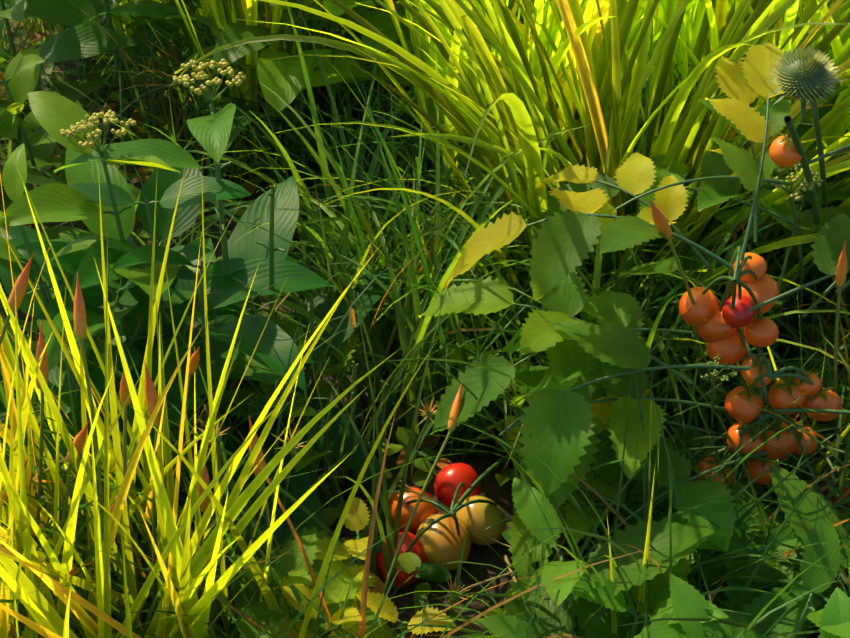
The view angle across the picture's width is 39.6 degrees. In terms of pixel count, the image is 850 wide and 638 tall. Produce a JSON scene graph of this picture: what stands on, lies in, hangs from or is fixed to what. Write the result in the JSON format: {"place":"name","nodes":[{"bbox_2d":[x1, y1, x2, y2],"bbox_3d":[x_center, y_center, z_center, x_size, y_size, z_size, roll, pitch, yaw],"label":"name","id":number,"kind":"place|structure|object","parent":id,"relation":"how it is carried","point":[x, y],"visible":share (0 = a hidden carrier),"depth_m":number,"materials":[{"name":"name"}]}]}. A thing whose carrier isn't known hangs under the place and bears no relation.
{"place":"outdoors","nodes":[
{"label":"outdoors","id":0,"kind":"place"},
{"bbox_2d":[0,0,849,637],"bbox_3d":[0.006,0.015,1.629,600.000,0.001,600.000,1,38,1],"label":"ground","id":1,"kind":"structure","parent":0,"point":[496,492],"depth_m":1.42,"materials":[{"name":"green plant"}]},
{"bbox_2d":[0,0,846,637],"bbox_3d":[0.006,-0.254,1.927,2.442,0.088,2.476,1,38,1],"label":"ground cover leaves","id":2,"kind":"object","parent":1,"relation":"on","point":[412,562],"visible":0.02,"depth_m":1.40,"materials":[{"name":"green plant"}]},
{"bbox_2d":[0,0,849,637],"bbox_3d":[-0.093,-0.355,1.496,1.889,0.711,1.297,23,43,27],"label":"broad leaf plants","id":3,"kind":"object","parent":1,"relation":"on","point":[84,190],"visible":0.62,"depth_m":1.26,"materials":[{"name":"green plant"}]},
{"bbox_2d":[0,141,849,637],"bbox_3d":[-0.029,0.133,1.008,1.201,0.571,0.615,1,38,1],"label":"grass","id":4,"kind":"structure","parent":1,"relation":"on","point":[34,573],"depth_m":1.00,"materials":[{"name":"yellow plant"}]},
{"bbox_2d":[0,0,849,637],"bbox_3d":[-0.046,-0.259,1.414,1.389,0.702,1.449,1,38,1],"label":"stems","id":5,"kind":"object","parent":1,"relation":"on","point":[734,280],"visible":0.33,"depth_m":1.18,"materials":[{"name":"green plant"}]},
{"bbox_2d":[2,198,846,584],"bbox_3d":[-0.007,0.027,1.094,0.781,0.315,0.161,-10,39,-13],"label":"flower buds","id":6,"kind":"object","parent":5,"relation":"attached to","point":[80,322],"visible":0.6,"depth_m":1.02,"materials":[{"name":"plant"}]},
{"bbox_2d":[60,45,839,606],"bbox_3d":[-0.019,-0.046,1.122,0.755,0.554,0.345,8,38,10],"label":"flower heads","id":7,"kind":"object","parent":5,"relation":"attached to","point":[802,75],"visible":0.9,"depth_m":1.12,"materials":[{"name":"plant"}]},
{"bbox_2d":[21,0,849,463],"bbox_3d":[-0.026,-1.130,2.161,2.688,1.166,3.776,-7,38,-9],"label":"tall grass","id":8,"kind":"structure","parent":1,"relation":"on","point":[569,58],"depth_m":1.39,"materials":[{"name":"green plant"}]},
{"bbox_2d":[201,259,676,637],"bbox_3d":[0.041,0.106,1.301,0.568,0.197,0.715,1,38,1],"label":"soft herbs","id":9,"kind":"object","parent":1,"relation":"on","point":[299,578],"visible":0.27,"depth_m":1.16,"materials":[{"name":"green plant"}]},
{"bbox_2d":[231,176,846,590],"bbox_3d":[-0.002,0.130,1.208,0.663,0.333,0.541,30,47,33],"label":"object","id":10,"kind":"object","parent":1,"relation":"on","point":[489,424],"visible":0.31,"depth_m":1.27,"materials":[{"name":"green plant"}]},
{"bbox_2d":[376,135,849,586],"bbox_3d":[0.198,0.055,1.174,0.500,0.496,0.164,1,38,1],"label":"tomatoes","id":11,"kind":"object","parent":1,"relation":"on","point":[440,541],"visible":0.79,"depth_m":1.18,"materials":[{"name":"red food"}]},
{"bbox_2d":[418,41,849,637],"bbox_3d":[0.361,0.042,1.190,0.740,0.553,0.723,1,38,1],"label":"tomato leaves","id":12,"kind":"object","parent":1,"relation":"on","point":[560,431],"visible":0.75,"depth_m":1.15,"materials":[{"name":"green plant"}]},
{"bbox_2d":[604,133,849,541],"bbox_3d":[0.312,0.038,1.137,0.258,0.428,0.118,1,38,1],"label":"tomato calyx","id":13,"kind":"object","parent":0,"point":[789,388],"visible":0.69,"depth_m":1.16,"materials":[{"name":"green plant"}]}
]}

